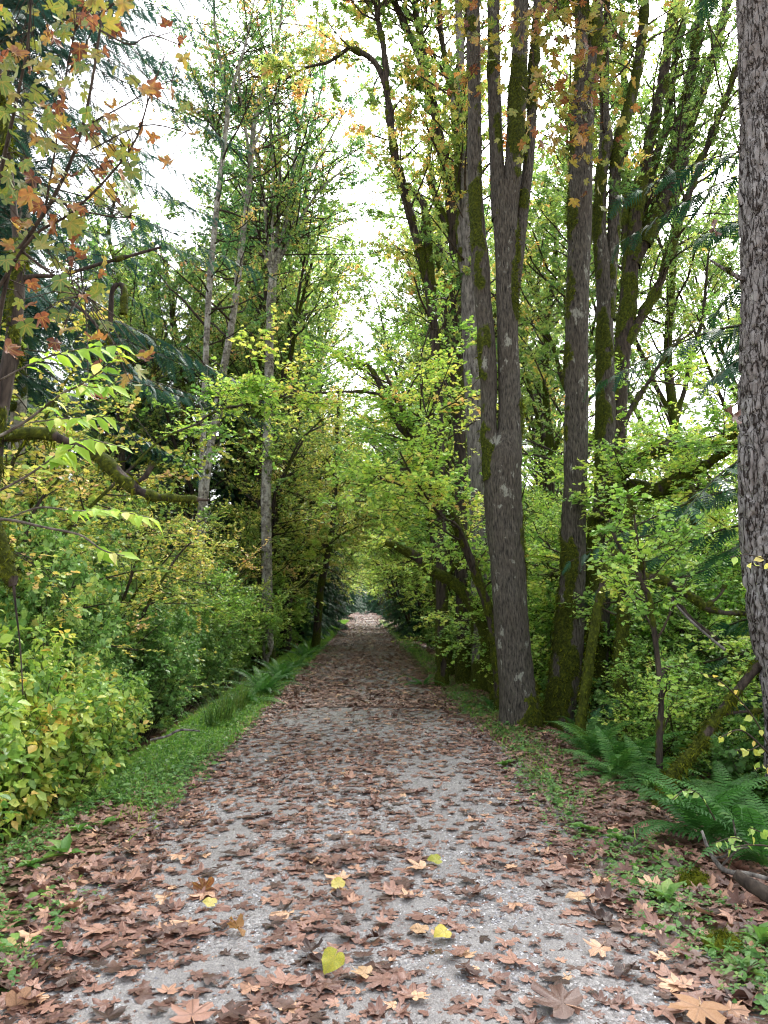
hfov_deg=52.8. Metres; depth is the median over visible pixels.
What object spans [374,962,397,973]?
fallen leaf
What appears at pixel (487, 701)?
sword fern
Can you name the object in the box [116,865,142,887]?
fallen leaf
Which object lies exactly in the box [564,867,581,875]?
fallen leaf
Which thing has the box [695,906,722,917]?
fallen leaf
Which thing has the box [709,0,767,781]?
douglas fir
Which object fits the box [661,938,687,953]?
fallen leaf
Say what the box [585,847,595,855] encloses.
fallen leaf
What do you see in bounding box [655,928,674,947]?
fallen leaf
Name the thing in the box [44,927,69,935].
fallen leaf
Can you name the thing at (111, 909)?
fallen leaf
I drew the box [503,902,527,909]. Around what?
fallen leaf
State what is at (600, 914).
fallen leaf
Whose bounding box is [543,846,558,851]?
fallen leaf
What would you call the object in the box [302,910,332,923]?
fallen leaf
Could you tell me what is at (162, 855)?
fallen leaf
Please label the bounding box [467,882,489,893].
fallen leaf
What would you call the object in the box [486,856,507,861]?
fallen leaf
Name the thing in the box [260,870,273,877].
fallen leaf
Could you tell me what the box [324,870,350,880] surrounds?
fallen leaf
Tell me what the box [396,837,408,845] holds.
fallen leaf
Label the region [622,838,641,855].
fallen leaf
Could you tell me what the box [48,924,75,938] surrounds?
fallen leaf
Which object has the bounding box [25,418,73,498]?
vine maple
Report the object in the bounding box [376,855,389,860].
fallen leaf
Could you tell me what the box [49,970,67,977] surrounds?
fallen leaf
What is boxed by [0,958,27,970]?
fallen leaf
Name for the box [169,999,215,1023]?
fallen leaf
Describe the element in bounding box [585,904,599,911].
fallen leaf
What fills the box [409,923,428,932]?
fallen leaf
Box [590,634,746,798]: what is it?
bush
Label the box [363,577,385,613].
cedar
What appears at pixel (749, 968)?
fallen leaf
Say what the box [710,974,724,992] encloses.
fallen leaf
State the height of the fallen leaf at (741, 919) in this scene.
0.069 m
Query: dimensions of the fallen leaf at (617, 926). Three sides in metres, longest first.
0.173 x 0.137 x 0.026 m
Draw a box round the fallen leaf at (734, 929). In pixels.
[726,923,745,937]
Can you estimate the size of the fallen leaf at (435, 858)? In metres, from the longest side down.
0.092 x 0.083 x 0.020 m
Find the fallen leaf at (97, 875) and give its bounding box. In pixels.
[90,868,111,879]
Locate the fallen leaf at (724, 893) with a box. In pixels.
[714,885,729,899]
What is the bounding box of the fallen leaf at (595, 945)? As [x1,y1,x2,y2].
[583,938,611,956]
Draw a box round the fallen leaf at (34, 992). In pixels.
[12,986,45,1002]
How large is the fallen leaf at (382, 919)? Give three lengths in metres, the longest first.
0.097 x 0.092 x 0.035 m
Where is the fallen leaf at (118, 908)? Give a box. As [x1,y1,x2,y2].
[111,904,124,913]
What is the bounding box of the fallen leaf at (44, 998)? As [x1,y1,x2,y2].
[26,994,49,1008]
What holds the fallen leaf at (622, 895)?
on the path
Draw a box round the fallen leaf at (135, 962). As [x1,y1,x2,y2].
[121,957,145,966]
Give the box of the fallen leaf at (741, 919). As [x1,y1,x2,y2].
[736,913,767,934]
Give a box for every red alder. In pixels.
[3,76,30,512]
[104,0,334,581]
[136,0,373,580]
[137,0,417,667]
[292,370,371,647]
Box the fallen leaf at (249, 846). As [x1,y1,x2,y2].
[239,842,257,849]
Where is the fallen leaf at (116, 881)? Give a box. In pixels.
[108,879,126,888]
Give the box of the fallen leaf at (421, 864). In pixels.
[405,859,425,869]
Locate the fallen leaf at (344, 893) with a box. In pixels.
[336,891,357,896]
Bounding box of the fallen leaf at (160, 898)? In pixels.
[153,892,172,903]
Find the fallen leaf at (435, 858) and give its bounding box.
[427,854,441,863]
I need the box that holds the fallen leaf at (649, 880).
[638,874,659,891]
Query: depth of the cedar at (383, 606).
87.56 m
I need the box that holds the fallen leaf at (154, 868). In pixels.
[146,864,164,873]
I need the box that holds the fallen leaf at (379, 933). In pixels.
[364,927,388,939]
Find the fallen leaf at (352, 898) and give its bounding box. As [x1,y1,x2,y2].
[347,891,362,902]
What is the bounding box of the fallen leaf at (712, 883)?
[708,873,719,889]
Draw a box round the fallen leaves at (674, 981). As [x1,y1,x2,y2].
[0,611,767,1023]
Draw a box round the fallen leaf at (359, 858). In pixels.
[350,852,370,862]
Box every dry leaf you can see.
[709,218,721,235]
[723,404,741,423]
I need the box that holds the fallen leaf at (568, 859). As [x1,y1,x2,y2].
[560,853,584,863]
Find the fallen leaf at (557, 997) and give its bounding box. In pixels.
[527,978,583,1018]
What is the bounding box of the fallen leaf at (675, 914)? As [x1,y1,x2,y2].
[663,910,678,921]
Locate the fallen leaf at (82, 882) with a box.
[69,875,89,886]
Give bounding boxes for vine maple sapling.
[584,480,711,794]
[730,554,767,571]
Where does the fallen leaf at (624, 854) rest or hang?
on the path
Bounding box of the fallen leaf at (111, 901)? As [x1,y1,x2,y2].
[102,897,123,904]
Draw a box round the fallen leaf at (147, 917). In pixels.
[140,909,158,922]
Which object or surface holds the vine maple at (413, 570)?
on the ground at (124, 819)
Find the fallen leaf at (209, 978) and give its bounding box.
[196,973,222,984]
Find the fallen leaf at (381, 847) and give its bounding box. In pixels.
[371,846,391,850]
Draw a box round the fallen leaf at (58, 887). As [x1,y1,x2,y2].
[52,879,77,892]
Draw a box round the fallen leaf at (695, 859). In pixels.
[691,856,707,862]
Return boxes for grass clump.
[187,685,237,729]
[192,675,251,722]
[222,679,257,711]
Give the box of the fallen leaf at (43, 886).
[27,884,45,895]
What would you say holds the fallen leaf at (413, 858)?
on the path
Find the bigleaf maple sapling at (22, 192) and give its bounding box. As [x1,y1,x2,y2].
[0,0,207,400]
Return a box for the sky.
[2,0,740,548]
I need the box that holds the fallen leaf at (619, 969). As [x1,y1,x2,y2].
[612,961,640,976]
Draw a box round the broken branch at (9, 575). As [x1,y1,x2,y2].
[0,521,24,694]
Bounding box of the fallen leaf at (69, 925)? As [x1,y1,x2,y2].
[62,915,79,932]
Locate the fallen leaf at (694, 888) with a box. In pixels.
[686,880,705,896]
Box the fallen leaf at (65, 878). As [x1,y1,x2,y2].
[62,875,70,882]
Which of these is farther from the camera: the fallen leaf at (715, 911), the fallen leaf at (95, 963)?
the fallen leaf at (715, 911)
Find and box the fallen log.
[732,869,767,903]
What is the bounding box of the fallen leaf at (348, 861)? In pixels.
[339,860,355,863]
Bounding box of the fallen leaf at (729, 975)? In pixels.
[717,971,742,981]
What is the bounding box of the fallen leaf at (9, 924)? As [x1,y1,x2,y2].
[0,916,22,930]
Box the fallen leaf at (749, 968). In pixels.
[736,961,761,978]
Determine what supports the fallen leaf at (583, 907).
on the path
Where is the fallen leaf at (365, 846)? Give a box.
[359,841,371,851]
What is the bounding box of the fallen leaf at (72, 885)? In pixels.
[56,882,83,895]
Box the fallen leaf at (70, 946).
[61,940,86,954]
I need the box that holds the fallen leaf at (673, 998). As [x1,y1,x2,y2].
[669,989,712,1000]
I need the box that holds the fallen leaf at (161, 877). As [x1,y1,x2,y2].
[154,874,164,880]
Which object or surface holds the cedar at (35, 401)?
on the ground at (124, 819)
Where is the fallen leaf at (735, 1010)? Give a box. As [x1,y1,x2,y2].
[726,1000,750,1019]
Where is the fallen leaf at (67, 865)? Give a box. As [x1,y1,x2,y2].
[56,861,81,871]
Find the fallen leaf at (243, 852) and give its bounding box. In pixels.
[235,848,252,855]
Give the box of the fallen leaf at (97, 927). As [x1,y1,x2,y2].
[81,923,113,937]
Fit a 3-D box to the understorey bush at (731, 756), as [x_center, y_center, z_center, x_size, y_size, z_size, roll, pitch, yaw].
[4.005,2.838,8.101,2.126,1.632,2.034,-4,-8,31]
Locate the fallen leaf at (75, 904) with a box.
[59,898,84,909]
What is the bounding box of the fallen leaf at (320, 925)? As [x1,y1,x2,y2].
[312,921,333,929]
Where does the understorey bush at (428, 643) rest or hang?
on the ground at (124, 819)
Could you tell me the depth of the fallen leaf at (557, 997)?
2.99 m
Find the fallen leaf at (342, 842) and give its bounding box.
[332,839,352,848]
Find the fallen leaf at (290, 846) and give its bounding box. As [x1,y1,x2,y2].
[285,841,298,848]
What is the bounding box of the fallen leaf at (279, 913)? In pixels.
[270,910,295,918]
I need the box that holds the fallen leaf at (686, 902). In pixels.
[674,893,701,908]
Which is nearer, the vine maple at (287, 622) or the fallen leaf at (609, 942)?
the fallen leaf at (609, 942)
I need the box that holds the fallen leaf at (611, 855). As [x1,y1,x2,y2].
[603,850,620,860]
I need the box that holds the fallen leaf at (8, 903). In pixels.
[1,899,14,909]
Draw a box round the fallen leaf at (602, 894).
[595,883,618,902]
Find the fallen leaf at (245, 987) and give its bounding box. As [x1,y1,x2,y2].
[240,981,260,995]
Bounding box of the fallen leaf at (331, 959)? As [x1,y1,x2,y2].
[321,946,344,974]
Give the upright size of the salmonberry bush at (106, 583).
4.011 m
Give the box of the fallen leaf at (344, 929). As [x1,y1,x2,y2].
[333,925,356,936]
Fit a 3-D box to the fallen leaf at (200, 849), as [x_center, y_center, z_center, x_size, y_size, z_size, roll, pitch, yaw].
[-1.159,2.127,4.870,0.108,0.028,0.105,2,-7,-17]
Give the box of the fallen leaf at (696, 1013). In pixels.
[667,993,728,1023]
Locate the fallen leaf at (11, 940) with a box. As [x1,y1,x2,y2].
[0,937,17,948]
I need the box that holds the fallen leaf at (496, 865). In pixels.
[490,862,503,869]
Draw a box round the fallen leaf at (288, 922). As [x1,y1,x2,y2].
[283,919,299,927]
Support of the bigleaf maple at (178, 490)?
on the ground at (124, 819)
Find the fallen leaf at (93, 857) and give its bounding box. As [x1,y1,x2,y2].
[83,853,107,862]
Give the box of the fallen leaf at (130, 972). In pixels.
[114,968,144,977]
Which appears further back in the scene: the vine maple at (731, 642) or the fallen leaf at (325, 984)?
the vine maple at (731, 642)
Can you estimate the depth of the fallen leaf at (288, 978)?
3.16 m
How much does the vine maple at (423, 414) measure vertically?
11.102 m
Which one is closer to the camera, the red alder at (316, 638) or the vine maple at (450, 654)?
the vine maple at (450, 654)
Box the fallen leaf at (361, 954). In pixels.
[353,950,373,958]
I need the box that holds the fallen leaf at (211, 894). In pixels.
[188,889,220,900]
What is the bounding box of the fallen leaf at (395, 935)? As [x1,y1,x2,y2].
[387,931,403,938]
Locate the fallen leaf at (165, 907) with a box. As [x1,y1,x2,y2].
[157,899,173,911]
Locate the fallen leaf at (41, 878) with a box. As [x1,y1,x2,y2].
[36,874,49,881]
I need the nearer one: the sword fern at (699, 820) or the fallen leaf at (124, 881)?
the fallen leaf at (124, 881)
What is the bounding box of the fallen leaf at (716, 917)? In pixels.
[709,909,719,919]
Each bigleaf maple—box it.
[8,226,65,380]
[32,162,212,549]
[39,223,167,528]
[93,188,265,576]
[99,235,256,558]
[169,202,332,469]
[174,107,385,669]
[177,106,373,654]
[181,215,260,536]
[188,189,393,647]
[200,314,329,557]
[208,271,347,547]
[211,265,319,578]
[229,203,382,638]
[251,0,470,685]
[334,0,527,684]
[338,200,535,645]
[352,290,416,432]
[357,49,562,492]
[368,188,540,614]
[377,327,418,522]
[380,215,527,442]
[389,0,543,691]
[393,262,531,491]
[404,202,590,497]
[405,316,497,463]
[411,0,684,729]
[481,3,703,495]
[486,155,668,550]
[491,212,638,533]
[499,0,647,733]
[504,50,740,549]
[523,315,594,518]
[546,0,698,745]
[590,0,739,736]
[632,155,740,482]
[654,28,740,334]
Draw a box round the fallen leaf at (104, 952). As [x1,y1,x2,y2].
[87,940,115,957]
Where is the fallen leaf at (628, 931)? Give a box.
[620,921,636,935]
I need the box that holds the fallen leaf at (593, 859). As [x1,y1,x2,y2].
[584,853,597,865]
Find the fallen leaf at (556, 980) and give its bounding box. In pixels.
[540,975,569,984]
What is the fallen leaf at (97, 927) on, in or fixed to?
on the path
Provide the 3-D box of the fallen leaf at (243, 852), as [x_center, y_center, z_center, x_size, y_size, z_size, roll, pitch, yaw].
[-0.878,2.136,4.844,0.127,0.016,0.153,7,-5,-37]
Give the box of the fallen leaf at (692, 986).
[686,978,701,988]
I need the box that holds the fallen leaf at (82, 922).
[77,917,87,926]
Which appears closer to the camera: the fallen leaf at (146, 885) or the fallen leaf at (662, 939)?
the fallen leaf at (662, 939)
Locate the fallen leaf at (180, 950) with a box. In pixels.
[169,945,191,956]
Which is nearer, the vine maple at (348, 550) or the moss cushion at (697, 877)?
the moss cushion at (697, 877)
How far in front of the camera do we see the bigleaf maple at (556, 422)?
41.03 m
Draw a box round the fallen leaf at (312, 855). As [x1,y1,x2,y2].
[300,850,317,858]
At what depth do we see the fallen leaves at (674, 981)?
4.78 m
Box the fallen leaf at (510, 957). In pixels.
[495,948,529,966]
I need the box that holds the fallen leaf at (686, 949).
[666,940,691,958]
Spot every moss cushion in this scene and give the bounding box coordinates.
[673,865,714,891]
[695,923,747,955]
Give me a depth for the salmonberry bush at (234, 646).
17.11 m
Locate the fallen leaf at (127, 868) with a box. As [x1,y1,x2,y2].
[116,865,147,872]
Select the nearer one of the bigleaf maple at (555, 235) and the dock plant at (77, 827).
the dock plant at (77, 827)
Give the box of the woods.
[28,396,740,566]
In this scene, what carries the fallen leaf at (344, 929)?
on the path
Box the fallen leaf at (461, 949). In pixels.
[452,945,469,954]
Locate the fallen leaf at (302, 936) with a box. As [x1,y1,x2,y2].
[282,932,315,949]
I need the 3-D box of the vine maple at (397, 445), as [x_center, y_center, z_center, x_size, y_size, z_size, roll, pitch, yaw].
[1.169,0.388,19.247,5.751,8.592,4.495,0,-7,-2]
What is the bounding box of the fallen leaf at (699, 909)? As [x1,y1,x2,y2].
[694,906,720,917]
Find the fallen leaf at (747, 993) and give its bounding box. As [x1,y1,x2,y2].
[732,987,758,1002]
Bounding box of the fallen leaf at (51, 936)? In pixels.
[41,931,67,940]
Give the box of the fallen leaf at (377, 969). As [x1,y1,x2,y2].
[353,960,392,972]
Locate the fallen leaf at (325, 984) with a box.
[311,981,341,992]
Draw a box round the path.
[0,614,765,1023]
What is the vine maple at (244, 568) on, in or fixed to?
on the ground at (124, 819)
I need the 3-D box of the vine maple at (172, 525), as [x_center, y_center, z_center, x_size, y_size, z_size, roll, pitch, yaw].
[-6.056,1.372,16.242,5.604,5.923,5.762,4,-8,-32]
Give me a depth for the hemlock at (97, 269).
30.43 m
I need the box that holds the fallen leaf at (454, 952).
[443,948,462,955]
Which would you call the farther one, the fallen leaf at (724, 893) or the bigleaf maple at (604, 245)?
the bigleaf maple at (604, 245)
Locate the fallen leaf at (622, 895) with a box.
[616,887,644,899]
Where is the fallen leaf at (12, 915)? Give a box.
[1,913,26,918]
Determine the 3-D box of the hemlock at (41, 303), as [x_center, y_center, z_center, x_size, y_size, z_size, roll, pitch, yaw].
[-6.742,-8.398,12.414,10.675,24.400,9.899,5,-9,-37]
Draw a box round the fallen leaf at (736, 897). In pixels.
[727,886,744,907]
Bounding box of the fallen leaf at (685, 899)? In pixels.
[680,898,693,909]
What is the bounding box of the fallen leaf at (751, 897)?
[743,891,760,903]
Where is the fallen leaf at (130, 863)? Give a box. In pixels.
[127,860,138,866]
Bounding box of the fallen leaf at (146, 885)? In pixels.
[137,881,151,887]
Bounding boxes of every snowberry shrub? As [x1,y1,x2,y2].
[667,788,767,856]
[700,672,767,773]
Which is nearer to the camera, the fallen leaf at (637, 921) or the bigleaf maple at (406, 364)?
the fallen leaf at (637, 921)
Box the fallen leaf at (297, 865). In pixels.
[288,861,305,869]
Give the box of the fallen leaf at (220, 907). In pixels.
[211,902,231,911]
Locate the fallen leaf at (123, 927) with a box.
[111,919,136,936]
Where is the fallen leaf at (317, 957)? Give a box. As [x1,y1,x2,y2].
[309,953,322,962]
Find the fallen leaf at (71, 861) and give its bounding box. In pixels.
[62,860,82,867]
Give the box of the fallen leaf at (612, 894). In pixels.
[596,891,621,902]
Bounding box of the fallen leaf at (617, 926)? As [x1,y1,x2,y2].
[606,921,634,932]
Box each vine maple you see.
[0,290,182,592]
[0,360,243,662]
[0,428,208,586]
[0,440,262,696]
[0,472,234,666]
[2,413,101,572]
[19,480,72,515]
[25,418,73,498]
[60,431,224,569]
[98,466,272,651]
[109,560,262,707]
[122,273,541,710]
[148,490,284,632]
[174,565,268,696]
[178,507,279,593]
[184,509,281,615]
[203,564,292,681]
[206,386,369,672]
[206,453,383,661]
[230,530,318,603]
[233,561,320,657]
[238,565,315,673]
[245,407,396,651]
[273,504,347,593]
[273,581,314,656]
[292,397,407,638]
[295,573,324,647]
[300,372,466,633]
[304,432,364,634]
[313,352,547,595]
[324,528,373,606]
[327,504,369,615]
[327,541,367,602]
[328,393,453,611]
[330,440,417,604]
[332,475,380,583]
[334,554,372,619]
[338,567,370,620]
[345,401,428,598]
[345,459,535,616]
[347,527,393,604]
[351,521,414,636]
[352,569,390,619]
[354,531,404,624]
[355,488,397,588]
[357,445,469,674]
[358,489,536,648]
[358,517,434,646]
[362,548,397,625]
[365,491,530,699]
[366,584,384,616]
[388,470,544,643]
[406,455,593,653]
[407,535,451,640]
[430,562,555,680]
[447,447,634,591]
[448,602,471,667]
[456,591,678,682]
[459,569,654,709]
[468,496,682,690]
[489,288,738,733]
[521,435,725,596]
[522,394,741,667]
[522,450,644,596]
[527,543,741,759]
[544,387,736,671]
[556,453,725,753]
[570,548,746,749]
[596,550,757,774]
[609,526,746,757]
[629,389,739,599]
[631,556,759,746]
[635,400,740,630]
[635,522,744,744]
[679,588,760,703]
[700,479,743,617]
[703,401,737,563]
[704,637,767,805]
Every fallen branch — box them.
[150,729,199,740]
[670,598,725,650]
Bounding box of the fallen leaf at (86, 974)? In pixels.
[75,969,92,981]
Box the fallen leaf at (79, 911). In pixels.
[69,908,82,914]
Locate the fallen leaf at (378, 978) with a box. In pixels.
[362,970,400,987]
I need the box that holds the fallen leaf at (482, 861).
[475,858,489,866]
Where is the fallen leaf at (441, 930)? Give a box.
[434,924,451,937]
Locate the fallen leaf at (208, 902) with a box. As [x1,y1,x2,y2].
[202,897,216,906]
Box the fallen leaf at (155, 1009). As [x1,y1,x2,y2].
[144,1003,168,1014]
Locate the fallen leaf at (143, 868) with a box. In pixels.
[131,863,158,875]
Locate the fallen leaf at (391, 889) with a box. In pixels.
[383,879,403,896]
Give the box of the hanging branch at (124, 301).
[108,281,131,330]
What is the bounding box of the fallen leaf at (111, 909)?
[102,904,125,912]
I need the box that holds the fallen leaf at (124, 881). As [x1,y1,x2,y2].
[115,879,142,887]
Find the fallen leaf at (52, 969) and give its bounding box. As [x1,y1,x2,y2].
[40,967,61,980]
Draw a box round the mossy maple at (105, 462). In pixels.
[0,45,209,697]
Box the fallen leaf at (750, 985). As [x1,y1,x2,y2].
[739,981,767,1004]
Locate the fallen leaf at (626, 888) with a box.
[613,886,636,891]
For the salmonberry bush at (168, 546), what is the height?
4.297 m
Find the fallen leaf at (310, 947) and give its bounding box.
[299,937,322,955]
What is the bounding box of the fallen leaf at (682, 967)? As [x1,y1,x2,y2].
[672,962,689,974]
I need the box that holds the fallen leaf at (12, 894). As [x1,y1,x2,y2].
[3,890,30,898]
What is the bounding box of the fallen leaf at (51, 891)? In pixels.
[38,886,61,897]
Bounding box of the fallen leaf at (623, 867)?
[615,861,631,874]
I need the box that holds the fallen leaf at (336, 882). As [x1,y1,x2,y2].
[331,877,344,888]
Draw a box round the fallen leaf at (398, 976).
[388,966,412,985]
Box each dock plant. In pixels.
[13,858,43,868]
[39,833,84,858]
[66,822,92,832]
[91,815,118,824]
[496,759,515,765]
[568,821,600,833]
[602,832,640,846]
[639,878,686,907]
[697,931,740,959]
[723,953,767,980]
[738,922,767,946]
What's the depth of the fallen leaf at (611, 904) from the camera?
4.02 m
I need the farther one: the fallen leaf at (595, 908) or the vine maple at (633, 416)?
the vine maple at (633, 416)
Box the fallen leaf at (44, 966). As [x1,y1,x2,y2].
[26,956,54,980]
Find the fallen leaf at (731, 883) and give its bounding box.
[713,880,733,898]
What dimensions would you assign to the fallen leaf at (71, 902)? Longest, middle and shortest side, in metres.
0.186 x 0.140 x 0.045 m
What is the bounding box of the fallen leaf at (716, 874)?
[706,869,724,878]
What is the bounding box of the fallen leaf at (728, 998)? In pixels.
[721,987,744,1001]
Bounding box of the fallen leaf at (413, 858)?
[405,856,417,861]
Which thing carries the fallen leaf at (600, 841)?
on the path
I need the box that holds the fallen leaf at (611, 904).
[604,902,626,911]
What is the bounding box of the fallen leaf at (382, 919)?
[376,910,393,922]
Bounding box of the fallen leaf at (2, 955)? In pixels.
[0,951,24,965]
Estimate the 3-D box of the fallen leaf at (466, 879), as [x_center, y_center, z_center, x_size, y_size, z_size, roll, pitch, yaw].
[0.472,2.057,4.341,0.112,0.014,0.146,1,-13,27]
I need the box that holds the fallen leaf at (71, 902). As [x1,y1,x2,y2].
[59,897,84,909]
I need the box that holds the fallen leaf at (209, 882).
[192,877,213,890]
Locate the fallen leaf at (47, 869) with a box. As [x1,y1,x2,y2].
[26,867,57,885]
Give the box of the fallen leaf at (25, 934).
[19,929,41,942]
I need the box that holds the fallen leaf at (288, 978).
[269,967,307,988]
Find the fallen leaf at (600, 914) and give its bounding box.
[586,902,618,925]
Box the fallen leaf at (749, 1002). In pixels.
[728,989,763,1006]
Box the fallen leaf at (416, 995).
[405,990,431,1000]
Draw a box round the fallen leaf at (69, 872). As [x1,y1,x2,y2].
[62,862,85,874]
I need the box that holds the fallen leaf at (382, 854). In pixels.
[374,850,387,856]
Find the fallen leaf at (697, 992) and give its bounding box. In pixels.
[680,987,710,1003]
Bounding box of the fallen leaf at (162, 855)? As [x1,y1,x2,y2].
[154,851,168,856]
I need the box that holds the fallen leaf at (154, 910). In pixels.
[139,905,162,915]
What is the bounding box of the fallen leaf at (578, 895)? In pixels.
[565,891,585,900]
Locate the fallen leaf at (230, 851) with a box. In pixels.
[218,849,237,853]
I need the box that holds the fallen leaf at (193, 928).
[178,920,209,934]
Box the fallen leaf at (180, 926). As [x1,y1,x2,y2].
[165,921,188,937]
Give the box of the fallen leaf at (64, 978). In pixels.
[52,968,81,986]
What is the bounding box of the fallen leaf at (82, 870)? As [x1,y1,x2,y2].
[77,867,95,874]
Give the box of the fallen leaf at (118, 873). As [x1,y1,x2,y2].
[105,870,128,883]
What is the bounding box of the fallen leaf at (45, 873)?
[40,871,56,880]
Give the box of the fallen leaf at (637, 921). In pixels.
[623,906,647,925]
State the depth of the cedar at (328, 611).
39.91 m
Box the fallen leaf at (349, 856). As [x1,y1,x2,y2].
[342,851,358,859]
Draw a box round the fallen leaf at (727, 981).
[723,979,733,995]
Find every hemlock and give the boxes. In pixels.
[0,0,79,500]
[0,0,285,486]
[4,264,48,461]
[6,142,58,487]
[47,217,135,525]
[70,250,166,528]
[100,246,174,534]
[125,231,192,550]
[147,241,240,560]
[214,427,274,583]
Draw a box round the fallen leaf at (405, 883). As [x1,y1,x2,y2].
[395,876,416,887]
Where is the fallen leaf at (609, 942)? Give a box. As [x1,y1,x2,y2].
[596,933,618,947]
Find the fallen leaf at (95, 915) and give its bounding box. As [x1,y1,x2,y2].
[87,909,105,919]
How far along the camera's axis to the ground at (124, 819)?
5.91 m
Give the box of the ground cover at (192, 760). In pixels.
[0,622,767,1022]
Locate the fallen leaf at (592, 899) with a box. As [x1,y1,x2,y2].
[587,891,602,902]
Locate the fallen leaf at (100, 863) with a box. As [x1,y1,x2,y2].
[92,859,108,869]
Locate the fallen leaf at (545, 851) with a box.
[539,846,556,853]
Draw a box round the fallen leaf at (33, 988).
[22,983,46,990]
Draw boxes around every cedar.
[0,208,59,487]
[1,343,47,496]
[66,261,175,557]
[181,358,279,659]
[213,452,239,561]
[280,438,334,645]
[295,413,348,638]
[315,444,355,629]
[337,587,350,616]
[345,578,363,615]
[347,576,367,613]
[357,587,368,611]
[360,586,379,612]
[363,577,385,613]
[375,550,410,627]
[377,586,398,621]
[385,555,422,633]
[393,546,429,640]
[523,417,561,571]
[562,0,762,752]
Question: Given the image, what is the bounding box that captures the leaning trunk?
[648,658,762,806]
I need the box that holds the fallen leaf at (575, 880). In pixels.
[565,877,580,883]
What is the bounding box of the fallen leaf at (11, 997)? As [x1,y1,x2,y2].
[5,987,45,1010]
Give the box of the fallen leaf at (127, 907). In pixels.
[120,902,134,911]
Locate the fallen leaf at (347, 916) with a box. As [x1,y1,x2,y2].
[338,912,356,921]
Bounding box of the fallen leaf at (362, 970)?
[349,965,372,978]
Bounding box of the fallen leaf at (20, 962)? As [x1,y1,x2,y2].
[12,958,31,966]
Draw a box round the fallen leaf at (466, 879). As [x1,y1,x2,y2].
[458,876,476,882]
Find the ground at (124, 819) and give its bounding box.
[0,609,767,990]
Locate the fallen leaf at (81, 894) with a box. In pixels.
[75,891,91,897]
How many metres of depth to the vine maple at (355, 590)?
96.02 m
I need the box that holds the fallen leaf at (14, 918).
[7,917,33,923]
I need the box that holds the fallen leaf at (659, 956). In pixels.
[649,950,669,961]
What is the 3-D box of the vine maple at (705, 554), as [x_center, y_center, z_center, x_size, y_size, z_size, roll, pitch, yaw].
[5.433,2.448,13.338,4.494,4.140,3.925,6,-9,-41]
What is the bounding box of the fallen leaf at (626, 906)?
[617,903,633,909]
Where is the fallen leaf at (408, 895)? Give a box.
[399,892,415,897]
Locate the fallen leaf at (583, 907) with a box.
[577,904,595,911]
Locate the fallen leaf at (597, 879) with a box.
[592,875,608,883]
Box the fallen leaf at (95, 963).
[85,956,108,967]
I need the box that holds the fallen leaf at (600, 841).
[588,837,609,851]
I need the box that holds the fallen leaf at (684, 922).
[678,916,695,929]
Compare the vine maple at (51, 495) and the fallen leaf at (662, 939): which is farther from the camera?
the vine maple at (51, 495)
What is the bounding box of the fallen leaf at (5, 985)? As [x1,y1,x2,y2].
[0,982,15,989]
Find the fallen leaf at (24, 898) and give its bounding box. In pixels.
[17,893,28,902]
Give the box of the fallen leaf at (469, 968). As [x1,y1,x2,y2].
[450,959,482,975]
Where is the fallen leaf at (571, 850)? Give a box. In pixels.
[561,848,582,853]
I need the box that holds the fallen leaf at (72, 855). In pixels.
[68,852,81,858]
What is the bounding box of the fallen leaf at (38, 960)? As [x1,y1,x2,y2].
[28,954,42,970]
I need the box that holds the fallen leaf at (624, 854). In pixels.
[618,849,634,858]
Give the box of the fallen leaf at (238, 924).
[227,913,245,936]
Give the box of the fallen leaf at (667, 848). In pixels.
[658,844,675,857]
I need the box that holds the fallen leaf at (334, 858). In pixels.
[322,854,347,864]
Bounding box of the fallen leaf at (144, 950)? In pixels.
[135,946,160,957]
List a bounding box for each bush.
[0,478,128,687]
[0,490,35,615]
[0,495,125,669]
[0,609,69,842]
[0,615,128,824]
[0,633,101,844]
[0,687,31,852]
[12,634,156,791]
[15,492,149,655]
[16,628,152,805]
[49,501,134,594]
[55,607,153,754]
[89,599,199,746]
[115,539,198,618]
[117,560,201,718]
[126,598,204,733]
[158,599,241,716]
[164,545,180,575]
[164,561,246,681]
[185,612,244,705]
[193,559,261,625]
[194,613,258,690]
[223,618,261,680]
[409,621,428,642]
[420,626,453,650]
[536,673,649,732]
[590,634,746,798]
[607,678,695,766]
[664,709,767,838]
[668,655,744,776]
[697,681,763,797]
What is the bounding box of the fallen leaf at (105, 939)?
[77,937,113,955]
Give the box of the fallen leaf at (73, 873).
[67,867,83,877]
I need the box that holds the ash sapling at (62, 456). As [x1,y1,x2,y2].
[0,341,162,566]
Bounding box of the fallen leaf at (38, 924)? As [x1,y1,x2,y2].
[20,919,40,927]
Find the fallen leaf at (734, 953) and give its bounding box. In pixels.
[717,949,738,958]
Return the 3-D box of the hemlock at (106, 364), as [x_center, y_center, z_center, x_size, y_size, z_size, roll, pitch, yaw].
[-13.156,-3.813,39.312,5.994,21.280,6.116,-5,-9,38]
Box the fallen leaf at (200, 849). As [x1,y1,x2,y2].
[192,847,207,852]
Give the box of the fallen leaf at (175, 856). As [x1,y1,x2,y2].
[168,854,185,859]
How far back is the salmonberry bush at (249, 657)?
22.09 m
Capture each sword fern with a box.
[202,675,283,707]
[209,665,307,695]
[243,657,316,680]
[275,649,323,667]
[276,642,335,658]
[397,675,443,686]
[463,695,493,709]
[526,719,664,761]
[546,723,693,785]
[549,713,623,741]
[557,728,713,778]
[572,732,723,801]
[598,770,767,854]
[621,776,767,872]
[669,759,767,841]
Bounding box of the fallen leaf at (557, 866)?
[546,861,565,870]
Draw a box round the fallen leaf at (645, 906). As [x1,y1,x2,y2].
[636,900,652,911]

